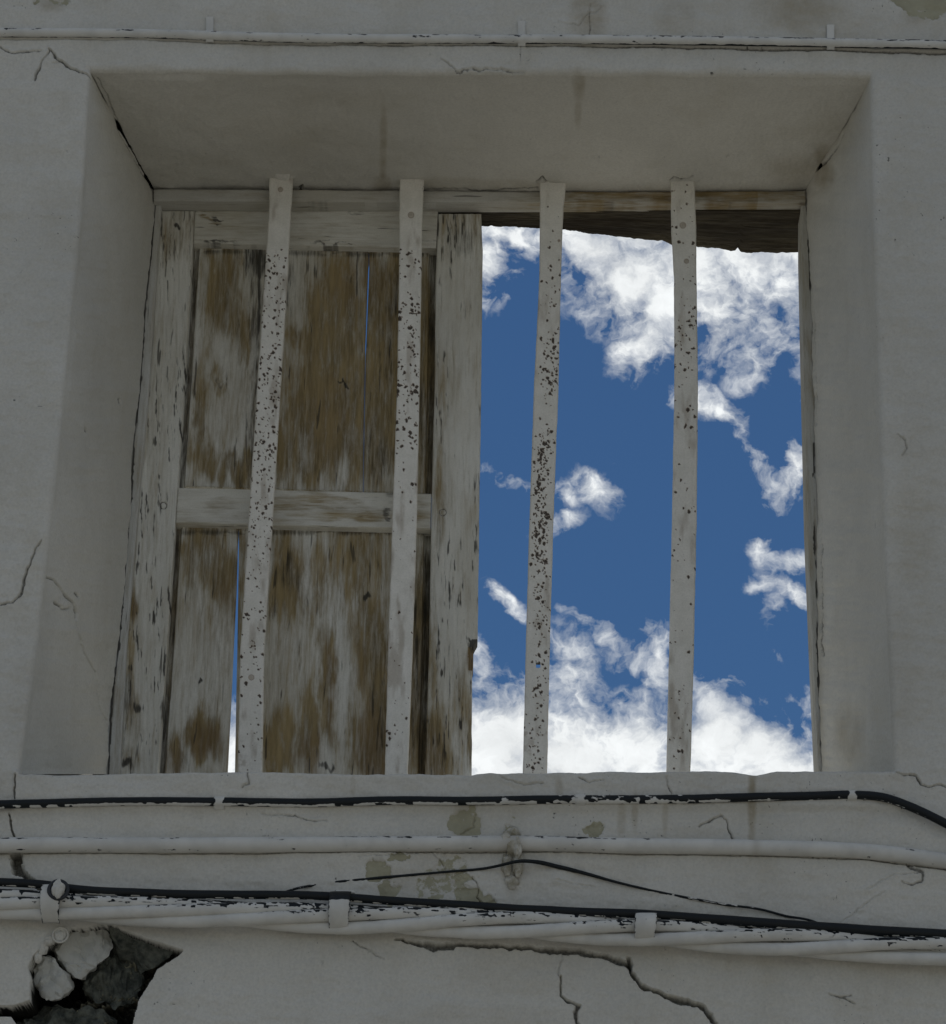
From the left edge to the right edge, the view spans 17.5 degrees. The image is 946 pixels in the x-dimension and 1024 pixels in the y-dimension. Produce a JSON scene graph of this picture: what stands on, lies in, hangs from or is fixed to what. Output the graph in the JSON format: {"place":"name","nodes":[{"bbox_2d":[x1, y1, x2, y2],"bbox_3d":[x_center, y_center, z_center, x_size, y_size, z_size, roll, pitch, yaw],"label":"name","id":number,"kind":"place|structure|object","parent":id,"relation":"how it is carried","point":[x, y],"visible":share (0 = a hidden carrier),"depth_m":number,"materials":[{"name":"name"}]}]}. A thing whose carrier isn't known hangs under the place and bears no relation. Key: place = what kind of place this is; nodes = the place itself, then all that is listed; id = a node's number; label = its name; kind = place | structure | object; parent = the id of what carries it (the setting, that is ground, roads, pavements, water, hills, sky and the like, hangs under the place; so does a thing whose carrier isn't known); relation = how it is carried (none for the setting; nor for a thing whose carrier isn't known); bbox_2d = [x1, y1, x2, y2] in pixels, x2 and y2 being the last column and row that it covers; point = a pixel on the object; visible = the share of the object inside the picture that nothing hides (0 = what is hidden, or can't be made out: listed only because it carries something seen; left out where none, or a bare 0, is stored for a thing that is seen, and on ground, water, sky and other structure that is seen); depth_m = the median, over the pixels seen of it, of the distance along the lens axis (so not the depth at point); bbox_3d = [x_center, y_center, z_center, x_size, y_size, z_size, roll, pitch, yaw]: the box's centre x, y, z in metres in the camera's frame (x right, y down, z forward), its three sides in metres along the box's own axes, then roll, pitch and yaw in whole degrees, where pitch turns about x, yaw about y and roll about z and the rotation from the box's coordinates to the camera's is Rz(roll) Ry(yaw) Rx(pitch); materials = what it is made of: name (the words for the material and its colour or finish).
{"place":"outdoors","nodes":[
{"label":"outdoors","id":0,"kind":"place"},
{"bbox_2d":[228,226,813,775],"label":"sky","id":1,"kind":"structure","parent":0,"point":[610,620],"materials":[{"name":"blue"}]},
{"label":"ground","id":2,"kind":"structure","parent":0,"visible":0},
{"bbox_2d":[0,0,945,1023],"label":"house wall","id":3,"kind":"structure","parent":2,"relation":"on","point":[82,120],"depth_m":4.54,"materials":[{"name":"white paint"}]},
{"bbox_2d":[238,174,295,772],"bbox_3d":[-0.322,-0.071,4.799,0.055,1.072,0.031,1,-25,0],"label":"window bar","id":4,"kind":"object","parent":3,"relation":"attached to","point":[254,620],"depth_m":4.79,"materials":[{"name":"paint"}]},
{"bbox_2d":[385,179,423,774],"bbox_3d":[-0.104,-0.072,4.802,0.043,1.074,0.031,1,-25,0],"label":"window bar","id":5,"kind":"object","parent":3,"relation":"attached to","point":[402,596],"depth_m":4.79,"materials":[{"name":"paint"}]},
{"bbox_2d":[93,151,822,774],"bbox_3d":[-0.017,-0.063,4.915,1.187,1.115,0.163,1,-25,0],"label":"window frame","id":6,"kind":"object","parent":3,"relation":"attached to","point":[757,221],"visible":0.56,"depth_m":5.04,"materials":[{"name":"white wood"}]},
{"bbox_2d":[121,211,482,775],"bbox_3d":[-0.259,-0.037,4.862,0.539,1.006,0.034,1,-25,0],"label":"wooden shutter","id":7,"kind":"object","parent":6,"relation":"attached to","point":[325,666],"visible":0.85,"depth_m":4.84,"materials":[{"name":"paint"}]},
{"bbox_2d":[0,879,945,965],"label":"cable bundle","id":8,"kind":"object","parent":3,"relation":"attached to","point":[54,902],"visible":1,"depth_m":4.12,"materials":[{"name":"white paint"}]},
{"bbox_2d":[0,878,945,936],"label":"black cable","id":9,"kind":"object","parent":8,"relation":"on","point":[888,931],"visible":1,"depth_m":4.13,"materials":[{"name":"black rubber"}]},
{"bbox_2d":[286,859,816,921],"bbox_3d":[0.106,0.514,4.160,0.727,0.092,0.026,1,-25,0],"label":"thin wire","id":10,"kind":"object","parent":9,"relation":"attached to","point":[553,865],"visible":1,"depth_m":4.17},
{"bbox_2d":[0,827,945,889],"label":"painted pipe","id":11,"kind":"object","parent":3,"relation":"attached to","point":[512,843],"visible":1,"depth_m":4.18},
{"bbox_2d":[0,17,945,49],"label":"painted cable","id":12,"kind":"object","parent":3,"relation":"attached to","point":[521,38],"visible":1,"depth_m":4.74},
{"bbox_2d":[0,790,945,827],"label":"black cable","id":13,"kind":"object","parent":3,"relation":"attached to","point":[219,802],"visible":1,"depth_m":4.21,"materials":[{"name":"black rubber"}]},
{"bbox_2d":[523,180,565,773],"bbox_3d":[0.113,-0.071,4.802,0.066,1.072,0.029,1,-25,0],"label":"window bar","id":14,"kind":"object","parent":3,"relation":"attached to","point":[542,493],"depth_m":4.79,"materials":[{"name":"paint"}]},
{"bbox_2d":[666,181,697,771],"bbox_3d":[0.325,-0.075,4.805,0.063,1.081,0.031,1,-25,0],"label":"window bar","id":15,"kind":"object","parent":3,"relation":"attached to","point":[683,563],"depth_m":4.79,"materials":[{"name":"paint"}]}
]}

